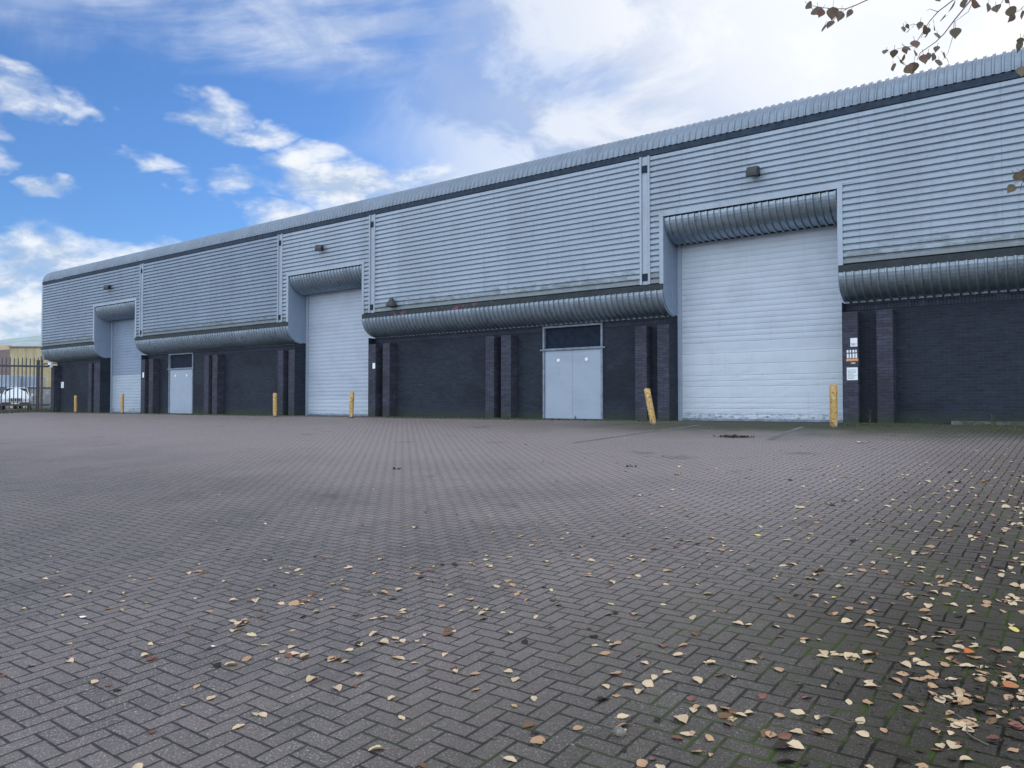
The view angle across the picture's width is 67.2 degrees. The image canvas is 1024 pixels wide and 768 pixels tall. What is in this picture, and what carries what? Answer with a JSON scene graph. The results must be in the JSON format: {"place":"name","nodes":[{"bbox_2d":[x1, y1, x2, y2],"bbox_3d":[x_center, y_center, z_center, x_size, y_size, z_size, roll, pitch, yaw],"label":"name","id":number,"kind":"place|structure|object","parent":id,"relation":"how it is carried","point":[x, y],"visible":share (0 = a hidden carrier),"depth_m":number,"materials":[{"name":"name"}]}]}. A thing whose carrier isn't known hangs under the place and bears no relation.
{"place":"outdoors","nodes":[
{"label":"outdoors","id":0,"kind":"place"},
{"bbox_2d":[0,406,50,412],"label":"grass","id":1,"kind":"structure","parent":0,"point":[23,410],"depth_m":45.89,"materials":[{"name":"plant"}]},
{"bbox_2d":[0,335,56,407],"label":"storage shed","id":2,"kind":"structure","parent":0,"point":[23,347],"depth_m":96.13,"materials":[{"name":"beige metal"}]},
{"bbox_2d":[2,408,829,422],"bbox_3d":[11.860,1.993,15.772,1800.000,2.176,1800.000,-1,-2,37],"label":"ground","id":3,"kind":"structure","parent":0,"point":[11,409],"depth_m":23.12,"materials":[{"name":"concrete"}]},
{"bbox_2d":[0,375,22,408],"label":"box van","id":4,"kind":"object","parent":3,"relation":"on","point":[7,383],"visible":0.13,"depth_m":75.50,"materials":[{"name":"white metal"}]},
{"bbox_2d":[0,387,34,409],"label":"parked car","id":5,"kind":"object","parent":3,"relation":"on","point":[15,396],"visible":0.61,"depth_m":58.40,"materials":[{"name":"white paint"}]},
{"bbox_2d":[0,357,49,411],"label":"palisade fence","id":6,"kind":"object","parent":3,"relation":"on","point":[37,366],"visible":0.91,"depth_m":45.98,"materials":[{"name":"metal"}]},
{"bbox_2d":[19,376,45,408],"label":"box van","id":7,"kind":"object","parent":3,"relation":"on","point":[44,382],"visible":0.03,"depth_m":77.63,"materials":[{"name":"white metal"}]},
{"bbox_2d":[27,387,50,409],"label":"block wall","id":8,"kind":"structure","parent":3,"relation":"on","point":[46,395],"depth_m":62.99,"materials":[{"name":"concrete"}]},
{"bbox_2d":[40,356,56,410],"bbox_3d":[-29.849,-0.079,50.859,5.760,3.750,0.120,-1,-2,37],"label":"fence post","id":9,"kind":"object","parent":3,"relation":"on","point":[42,381],"visible":0.23,"depth_m":52.52,"materials":[{"name":"brown metal"}]},
{"bbox_2d":[41,46,1023,424],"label":"warehouse","id":10,"kind":"structure","parent":3,"relation":"on","point":[691,272],"depth_m":22.24,"materials":[{"name":"metal"}]},
{"bbox_2d":[110,318,145,412],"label":"roller door","id":11,"kind":"structure","parent":10,"relation":"in","point":[125,378],"depth_m":41.53,"materials":[{"name":"metal"}]},
{"bbox_2d":[170,369,180,412],"bbox_3d":[-16.583,0.371,37.975,1.018,2.150,0.075,-1,-2,37],"label":"door leaf","id":12,"kind":"structure","parent":10,"relation":"in","point":[175,375],"depth_m":37.95,"materials":[{"name":"grey metal"}]},
{"bbox_2d":[181,369,191,413],"bbox_3d":[-15.765,0.356,37.362,1.018,2.150,0.075,-1,-2,37],"label":"door leaf","id":13,"kind":"structure","parent":10,"relation":"in","point":[186,374],"depth_m":37.35,"materials":[{"name":"grey metal"}]},
{"bbox_2d":[315,245,322,250],"bbox_3d":[-7.588,-5.341,30.338,0.260,0.291,0.334,0,-2,8],"label":"floodlight","id":14,"kind":"object","parent":10,"relation":"attached to","point":[318,247],"visible":1,"depth_m":30.20,"materials":[{"name":"black metal"}]},
{"bbox_2d":[305,288,374,415],"bbox_3d":[-6.856,-1.365,31.035,4.424,5.292,0.100,-1,-2,37],"label":"roller door","id":15,"kind":"structure","parent":10,"relation":"in","point":[336,337],"depth_m":31.25,"materials":[{"name":"metal"}]},
{"bbox_2d":[386,298,396,306],"bbox_3d":[-4.364,-2.962,27.856,0.394,0.320,0.399,-1,-2,37],"label":"wall lamp","id":16,"kind":"object","parent":10,"relation":"attached to","point":[391,302],"visible":1,"depth_m":27.74,"materials":[{"name":"black metal"}]},
{"bbox_2d":[545,350,572,418],"bbox_3d":[1.490,0.020,24.430,1.033,2.150,0.075,-1,-2,37],"label":"door leaf","id":17,"kind":"structure","parent":10,"relation":"in","point":[558,364],"depth_m":24.40,"materials":[{"name":"grey metal"}]},
{"bbox_2d":[572,349,600,418],"bbox_3d":[2.319,0.003,23.808,1.033,2.150,0.075,-1,-2,37],"label":"door leaf","id":18,"kind":"structure","parent":10,"relation":"in","point":[586,363],"depth_m":23.78,"materials":[{"name":"grey metal"}]},
{"bbox_2d":[746,166,759,176],"bbox_3d":[6.246,-5.482,19.926,0.286,0.291,0.366,-1,-2,37],"label":"floodlight","id":19,"kind":"object","parent":10,"relation":"attached to","point":[753,171],"visible":1,"depth_m":19.80,"materials":[{"name":"black metal"}]},
{"bbox_2d":[677,225,844,422],"bbox_3d":[6.665,-1.629,20.900,4.624,5.292,0.100,-1,-2,37],"label":"roller door","id":20,"kind":"structure","parent":10,"relation":"in","point":[760,316],"depth_m":20.84,"materials":[{"name":"metal"}]},
{"bbox_2d":[846,349,858,365],"bbox_3d":[8.332,-0.655,18.855,0.280,0.400,0.010,-1,-2,37],"label":"notice","id":21,"kind":"object","parent":10,"relation":"attached to","point":[851,356],"visible":1,"depth_m":18.86,"materials":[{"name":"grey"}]},
{"bbox_2d":[847,367,857,379],"bbox_3d":[8.328,-0.250,18.847,0.250,0.310,0.010,-1,-2,37],"label":"notice","id":22,"kind":"object","parent":10,"relation":"attached to","point":[852,373],"visible":1,"depth_m":18.84,"materials":[{"name":"grey"}]},
{"bbox_2d":[850,338,856,346],"bbox_3d":[8.364,-1.021,18.840,0.160,0.210,0.010,-1,-2,37],"label":"notice","id":23,"kind":"object","parent":10,"relation":"attached to","point":[853,342],"visible":1,"depth_m":18.84,"materials":[{"name":"paper"}]},
{"bbox_2d":[805,0,1023,193],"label":"birch tree","id":24,"kind":"object","parent":3,"relation":"on","point":[832,13],"visible":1,"depth_m":3.00,"materials":[{"name":"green plant"}]},
{"bbox_2d":[0,411,1023,767],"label":"paving","id":25,"kind":"structure","parent":0,"point":[102,505],"depth_m":5.31,"materials":[{"name":"brick"}]},
{"bbox_2d":[74,395,77,411],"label":"bollard","id":26,"kind":"object","parent":25,"relation":"on","point":[75,403],"visible":0.84,"depth_m":43.41,"materials":[{"name":"metal"}]},
{"bbox_2d":[119,394,123,413],"bbox_3d":[-19.944,1.032,39.400,0.285,1.074,0.285,-1,-2,37],"label":"bollard","id":27,"kind":"object","parent":25,"relation":"on","point":[122,405],"visible":0.91,"depth_m":39.34,"materials":[{"name":"metal"}]},
{"bbox_2d":[132,763,142,767],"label":"fallen leaf","id":28,"kind":"object","parent":25,"relation":"on","point":[138,765],"visible":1,"depth_m":3.00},
{"bbox_2d":[273,393,276,416],"bbox_3d":[-9.462,0.865,30.743,0.285,1.024,0.285,-1,-2,37],"label":"bollard","id":29,"kind":"object","parent":25,"relation":"on","point":[274,404],"visible":0.85,"depth_m":30.67,"materials":[{"name":"metal"}]},
{"bbox_2d":[288,600,298,605],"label":"fallen leaf","id":30,"kind":"object","parent":25,"relation":"on","point":[295,602],"visible":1,"depth_m":5.12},
{"bbox_2d":[306,675,316,681],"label":"fallen leaf","id":31,"kind":"object","parent":25,"relation":"on","point":[309,678],"visible":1,"depth_m":3.82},
{"bbox_2d":[349,392,353,417],"bbox_3d":[-5.894,0.793,28.219,0.285,1.024,0.285,-1,-2,37],"label":"bollard","id":32,"kind":"object","parent":25,"relation":"on","point":[351,408],"visible":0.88,"depth_m":28.13,"materials":[{"name":"metal"}]},
{"bbox_2d":[368,745,389,750],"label":"fallen leaf","id":33,"kind":"object","parent":25,"relation":"on","point":[376,747],"visible":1,"depth_m":3.08,"materials":[{"name":"plant"}]},
{"bbox_2d":[504,756,516,761],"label":"fallen leaf","id":34,"kind":"object","parent":25,"relation":"on","point":[511,758],"visible":1,"depth_m":2.98,"materials":[{"name":"plant"}]},
{"bbox_2d":[0,428,1023,767],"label":"leaf litter","id":35,"kind":"object","parent":25,"relation":"on","point":[948,584],"visible":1,"depth_m":5.41,"materials":[{"name":"plant"}]},
{"bbox_2d":[522,722,538,727],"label":"fallen leaf","id":36,"kind":"object","parent":25,"relation":"on","point":[526,724],"visible":1,"depth_m":3.26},
{"bbox_2d":[530,736,544,743],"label":"fallen leaf","id":37,"kind":"object","parent":25,"relation":"on","point":[538,739],"visible":1,"depth_m":3.12,"materials":[{"name":"plant"}]},
{"bbox_2d":[570,725,582,729],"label":"fallen leaf","id":38,"kind":"object","parent":25,"relation":"on","point":[577,727],"visible":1,"depth_m":3.22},
{"bbox_2d":[154,413,1023,429],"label":"moss","id":39,"kind":"object","parent":25,"relation":"on","point":[927,424],"visible":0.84,"depth_m":18.28,"materials":[{"name":"plant"}]},
{"bbox_2d":[613,726,626,736],"bbox_3d":[0.440,1.421,3.150,0.055,0.040,0.049,0,-1,0],"label":"pebble","id":40,"kind":"object","parent":25,"relation":"on","point":[620,731],"visible":1,"depth_m":3.13,"materials":[{"name":"stone"}]},
{"bbox_2d":[617,713,628,718],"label":"fallen leaf","id":41,"kind":"object","parent":25,"relation":"on","point":[622,715],"visible":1,"depth_m":3.31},
{"bbox_2d":[572,425,698,442],"bbox_3d":[3.017,1.127,17.741,0.173,0.264,5.145,-1,-2,43],"label":"path edging","id":42,"kind":"object","parent":25,"relation":"on","point":[632,434],"visible":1,"depth_m":17.39,"materials":[{"name":"concrete"}]},
{"bbox_2d":[636,758,647,766],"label":"fallen leaf","id":43,"kind":"object","parent":25,"relation":"on","point":[640,762],"visible":1,"depth_m":2.91,"materials":[{"name":"plant"}]},
{"bbox_2d":[642,679,653,686],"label":"fallen leaf","id":44,"kind":"object","parent":25,"relation":"on","point":[648,683],"visible":1,"depth_m":3.63,"materials":[{"name":"plant"}]},
{"bbox_2d":[644,388,656,424],"bbox_3d":[3.654,0.623,20.174,0.413,1.029,0.285,-1,-2,37],"label":"bollard","id":45,"kind":"object","parent":25,"relation":"on","point":[650,407],"visible":0.81,"depth_m":20.14,"materials":[{"name":"metal"}]},
{"bbox_2d":[674,714,687,722],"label":"fallen leaf","id":46,"kind":"object","parent":25,"relation":"on","point":[683,718],"visible":1,"depth_m":3.27,"materials":[{"name":"plant"}]},
{"bbox_2d":[680,731,694,735],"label":"fallen leaf","id":47,"kind":"object","parent":25,"relation":"on","point":[687,733],"visible":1,"depth_m":3.13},
{"bbox_2d":[692,676,702,682],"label":"fallen leaf","id":48,"kind":"object","parent":25,"relation":"on","point":[698,679],"visible":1,"depth_m":3.67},
{"bbox_2d":[705,734,713,740],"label":"fallen leaf","id":49,"kind":"object","parent":25,"relation":"on","point":[709,737],"visible":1,"depth_m":3.09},
{"bbox_2d":[705,703,716,710],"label":"fallen leaf","id":50,"kind":"object","parent":25,"relation":"on","point":[712,706],"visible":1,"depth_m":3.37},
{"bbox_2d":[713,712,735,717],"bbox_3d":[0.902,1.412,3.276,0.097,0.011,0.038,-6,13,24],"label":"fallen leaf","id":51,"kind":"object","parent":25,"relation":"on","point":[724,715],"visible":1,"depth_m":3.28,"materials":[{"name":"plant"}]},
{"bbox_2d":[728,709,738,714],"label":"fallen leaf","id":52,"kind":"object","parent":25,"relation":"on","point":[733,710],"visible":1,"depth_m":3.32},
{"bbox_2d":[713,434,754,437],"bbox_3d":[4.665,1.083,16.067,0.939,0.075,0.524,-1,-2,44],"label":"leaf heap","id":53,"kind":"object","parent":25,"relation":"on","point":[736,436],"visible":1,"depth_m":15.97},
{"bbox_2d":[757,693,766,699],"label":"fallen leaf","id":54,"kind":"object","parent":25,"relation":"on","point":[762,695],"visible":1,"depth_m":3.47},
{"bbox_2d":[760,729,771,736],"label":"fallen leaf","id":55,"kind":"object","parent":25,"relation":"on","point":[763,731],"visible":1,"depth_m":3.12,"materials":[{"name":"plant"}]},
{"bbox_2d":[765,731,776,737],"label":"fallen leaf","id":56,"kind":"object","parent":25,"relation":"on","point":[767,733],"visible":1,"depth_m":3.11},
{"bbox_2d":[768,741,792,748],"bbox_3d":[1.048,1.408,2.996,0.096,0.018,0.062,-1,-2,29],"label":"fallen leaf","id":57,"kind":"object","parent":25,"relation":"on","point":[780,744],"visible":1,"depth_m":3.00,"materials":[{"name":"plant"}]},
{"bbox_2d":[776,732,791,738],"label":"fallen leaf","id":58,"kind":"object","parent":25,"relation":"on","point":[782,735],"visible":1,"depth_m":3.09,"materials":[{"name":"plant"}]},
{"bbox_2d":[767,427,803,439],"bbox_3d":[5.951,1.052,16.663,0.174,0.171,3.332,-1,-2,31],"label":"path edging","id":59,"kind":"object","parent":25,"relation":"on","point":[781,434],"visible":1,"depth_m":16.46,"materials":[{"name":"concrete"}]},
{"bbox_2d":[786,740,803,748],"bbox_3d":[1.111,1.409,2.999,0.096,0.014,0.059,4,8,19],"label":"fallen leaf","id":60,"kind":"object","parent":25,"relation":"on","point":[797,744],"visible":1,"depth_m":3.01,"materials":[{"name":"plant"}]},
{"bbox_2d":[790,728,805,734],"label":"fallen leaf","id":61,"kind":"object","parent":25,"relation":"on","point":[796,730],"visible":1,"depth_m":3.12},
{"bbox_2d":[790,709,806,714],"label":"fallen leaf","id":62,"kind":"object","parent":25,"relation":"on","point":[798,711],"visible":1,"depth_m":3.30,"materials":[{"name":"plant"}]},
{"bbox_2d":[811,728,827,734],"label":"fallen leaf","id":63,"kind":"object","parent":25,"relation":"on","point":[819,730],"visible":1,"depth_m":3.12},
{"bbox_2d":[823,728,833,733],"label":"fallen leaf","id":64,"kind":"object","parent":25,"relation":"on","point":[826,730],"visible":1,"depth_m":3.12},
{"bbox_2d":[828,384,839,427],"bbox_3d":[7.316,0.534,17.518,0.285,1.054,0.285,-1,-2,37],"label":"bollard","id":65,"kind":"object","parent":25,"relation":"on","point":[833,407],"visible":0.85,"depth_m":17.45,"materials":[{"name":"metal"}]},
{"bbox_2d":[819,715,862,722],"bbox_3d":[1.371,1.399,3.211,0.172,0.011,0.030,-1,-2,25],"label":"twig","id":66,"kind":"object","parent":25,"relation":"on","point":[838,718],"visible":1,"depth_m":3.22,"materials":[{"name":"wood"}]},
{"bbox_2d":[841,618,851,622],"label":"fallen leaf","id":67,"kind":"object","parent":25,"relation":"on","point":[845,620],"visible":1,"depth_m":4.43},
{"bbox_2d":[844,652,856,659],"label":"fallen leaf","id":68,"kind":"object","parent":25,"relation":"on","point":[846,655],"visible":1,"depth_m":3.89,"materials":[{"name":"plant"}]},
{"bbox_2d":[849,653,860,658],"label":"fallen leaf","id":69,"kind":"object","parent":25,"relation":"on","point":[854,655],"visible":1,"depth_m":3.90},
{"bbox_2d":[855,717,864,723],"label":"fallen leaf","id":70,"kind":"object","parent":25,"relation":"on","point":[860,719],"visible":1,"depth_m":3.20,"materials":[{"name":"plant"}]},
{"bbox_2d":[856,730,871,738],"bbox_3d":[1.407,1.400,3.080,0.038,0.008,0.079,-12,2,-26],"label":"fallen leaf","id":71,"kind":"object","parent":25,"relation":"on","point":[863,733],"visible":1,"depth_m":3.09,"materials":[{"name":"plant"}]},
{"bbox_2d":[864,682,879,686],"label":"fallen leaf","id":72,"kind":"object","parent":25,"relation":"on","point":[870,684],"visible":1,"depth_m":3.55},
{"bbox_2d":[727,493,1023,767],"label":"leaf crumbs","id":73,"kind":"object","parent":25,"relation":"on","point":[1007,706],"visible":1,"depth_m":3.42,"materials":[{"name":"plant"}]},
{"bbox_2d":[896,671,908,675],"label":"fallen leaf","id":74,"kind":"object","parent":25,"relation":"on","point":[902,673],"visible":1,"depth_m":3.67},
{"bbox_2d":[898,756,910,762],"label":"fallen leaf","id":75,"kind":"object","parent":25,"relation":"on","point":[904,758],"visible":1,"depth_m":2.88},
{"bbox_2d":[900,660,910,667],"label":"fallen leaf","id":76,"kind":"object","parent":25,"relation":"on","point":[907,663],"visible":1,"depth_m":3.77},
{"bbox_2d":[902,705,918,711],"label":"fallen leaf","id":77,"kind":"object","parent":25,"relation":"on","point":[915,709],"visible":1,"depth_m":3.30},
{"bbox_2d":[913,661,930,665],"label":"fallen leaf","id":78,"kind":"object","parent":25,"relation":"on","point":[922,663],"visible":1,"depth_m":3.78,"materials":[{"name":"plant"}]},
{"bbox_2d":[915,763,930,767],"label":"fallen leaf","id":79,"kind":"object","parent":25,"relation":"on","point":[924,765],"visible":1,"depth_m":2.83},
{"bbox_2d":[926,670,938,676],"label":"fallen leaf","id":80,"kind":"object","parent":25,"relation":"on","point":[931,672],"visible":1,"depth_m":3.66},
{"bbox_2d":[928,682,937,687],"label":"fallen leaf","id":81,"kind":"object","parent":25,"relation":"on","point":[931,685],"visible":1,"depth_m":3.52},
{"bbox_2d":[934,696,945,703],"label":"fallen leaf","id":82,"kind":"object","parent":25,"relation":"on","point":[937,699],"visible":1,"depth_m":3.37,"materials":[{"name":"plant"}]},
{"bbox_2d":[935,742,944,748],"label":"fallen leaf","id":83,"kind":"object","parent":25,"relation":"on","point":[941,745],"visible":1,"depth_m":2.98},
{"bbox_2d":[944,649,958,652],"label":"fallen leaf","id":84,"kind":"object","parent":25,"relation":"on","point":[949,651],"visible":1,"depth_m":3.93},
{"bbox_2d":[946,740,961,748],"bbox_3d":[1.699,1.390,2.964,0.087,0.013,0.053,1,7,-42],"label":"fallen leaf","id":85,"kind":"object","parent":25,"relation":"on","point":[952,745],"visible":1,"depth_m":2.97,"materials":[{"name":"plant"}]},
{"bbox_2d":[949,723,963,727],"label":"fallen leaf","id":86,"kind":"object","parent":25,"relation":"on","point":[955,725],"visible":1,"depth_m":3.13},
{"bbox_2d":[952,689,962,696],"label":"fallen leaf","id":87,"kind":"object","parent":25,"relation":"on","point":[959,692],"visible":0.99,"depth_m":3.42,"materials":[{"name":"plant"}]},
{"bbox_2d":[952,644,964,648],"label":"fallen leaf","id":88,"kind":"object","parent":25,"relation":"on","point":[959,646],"visible":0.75,"depth_m":3.99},
{"bbox_2d":[953,721,971,727],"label":"fallen leaf","id":89,"kind":"object","parent":25,"relation":"on","point":[961,722],"visible":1,"depth_m":3.14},
{"bbox_2d":[957,696,973,704],"bbox_3d":[1.970,1.375,3.344,0.091,0.014,0.054,-8,15,-23],"label":"fallen leaf","id":90,"kind":"object","parent":25,"relation":"on","point":[964,699],"visible":1,"depth_m":3.35,"materials":[{"name":"plant"}]},
{"bbox_2d":[943,710,988,745],"bbox_3d":[1.838,1.387,3.113,0.049,0.020,0.301,0,-1,6],"label":"twig","id":91,"kind":"object","parent":25,"relation":"on","point":[967,731],"visible":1,"depth_m":3.05,"materials":[{"name":"wood"}]},
{"bbox_2d":[960,755,973,760],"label":"fallen leaf","id":92,"kind":"object","parent":25,"relation":"on","point":[963,757],"visible":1,"depth_m":2.87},
{"bbox_2d":[957,663,977,666],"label":"fallen leaf","id":93,"kind":"object","parent":25,"relation":"on","point":[967,664],"visible":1,"depth_m":3.74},
{"bbox_2d":[962,726,973,731],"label":"fallen leaf","id":94,"kind":"object","parent":25,"relation":"on","point":[969,730],"visible":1,"depth_m":3.10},
{"bbox_2d":[964,648,973,652],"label":"fallen leaf","id":95,"kind":"object","parent":25,"relation":"on","point":[966,650],"visible":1,"depth_m":3.88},
{"bbox_2d":[967,721,977,726],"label":"fallen leaf","id":96,"kind":"object","parent":25,"relation":"on","point":[974,724],"visible":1,"depth_m":3.14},
{"bbox_2d":[973,705,987,713],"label":"fallen leaf","id":97,"kind":"object","parent":25,"relation":"on","point":[984,708],"visible":1,"depth_m":3.27,"materials":[{"name":"plant"}]},
{"bbox_2d":[974,676,989,681],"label":"fallen leaf","id":98,"kind":"object","parent":25,"relation":"on","point":[981,678],"visible":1,"depth_m":3.58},
{"bbox_2d":[985,716,998,723],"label":"fallen leaf","id":99,"kind":"object","parent":25,"relation":"on","point":[991,720],"visible":1,"depth_m":3.16,"materials":[{"name":"plant"}]},
{"bbox_2d":[986,710,997,714],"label":"fallen leaf","id":100,"kind":"object","parent":25,"relation":"on","point":[988,712],"visible":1,"depth_m":3.23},
{"bbox_2d":[986,734,1001,738],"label":"fallen leaf","id":101,"kind":"object","parent":25,"relation":"on","point":[991,736],"visible":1,"depth_m":3.02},
{"bbox_2d":[990,660,1003,665],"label":"fallen leaf","id":102,"kind":"object","parent":25,"relation":"on","point":[995,662],"visible":1,"depth_m":3.75,"materials":[{"name":"plant"}]},
{"bbox_2d":[1003,694,1012,699],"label":"fallen leaf","id":103,"kind":"object","parent":25,"relation":"on","point":[1006,696],"visible":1,"depth_m":3.38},
{"bbox_2d":[1000,675,1016,680],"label":"fallen leaf","id":104,"kind":"object","parent":25,"relation":"on","point":[1011,676],"visible":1,"depth_m":3.58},
{"bbox_2d":[1002,646,1015,651],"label":"fallen leaf","id":105,"kind":"object","parent":25,"relation":"on","point":[1006,648],"visible":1,"depth_m":3.92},
{"bbox_2d":[1000,681,1018,687],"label":"fallen leaf","id":106,"kind":"object","parent":25,"relation":"on","point":[1010,684],"visible":1,"depth_m":3.47,"materials":[{"name":"plant"}]},
{"bbox_2d":[1007,747,1018,751],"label":"fallen leaf","id":107,"kind":"object","parent":25,"relation":"on","point":[1013,749],"visible":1,"depth_m":2.93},
{"bbox_2d":[1004,721,1023,727],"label":"fallen leaf","id":108,"kind":"object","parent":25,"relation":"on","point":[1013,722],"visible":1,"depth_m":3.13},
{"bbox_2d":[1008,733,1023,739],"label":"fallen leaf","id":109,"kind":"object","parent":25,"relation":"on","point":[1018,736],"visible":1,"depth_m":3.02,"materials":[{"name":"plant"}]},
{"bbox_2d":[1011,725,1023,729],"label":"fallen leaf","id":110,"kind":"object","parent":25,"relation":"on","point":[1020,727],"visible":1,"depth_m":3.10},
{"bbox_2d":[0,0,1023,339],"label":"sky","id":111,"kind":"structure","parent":0,"point":[127,127],"materials":[{"name":"blue"}]},
{"bbox_2d":[774,759,796,762],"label":"fallen leaf","id":112,"kind":"object","parent":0,"point":[785,761],"visible":1,"depth_m":2.88,"materials":[{"name":"plant"}]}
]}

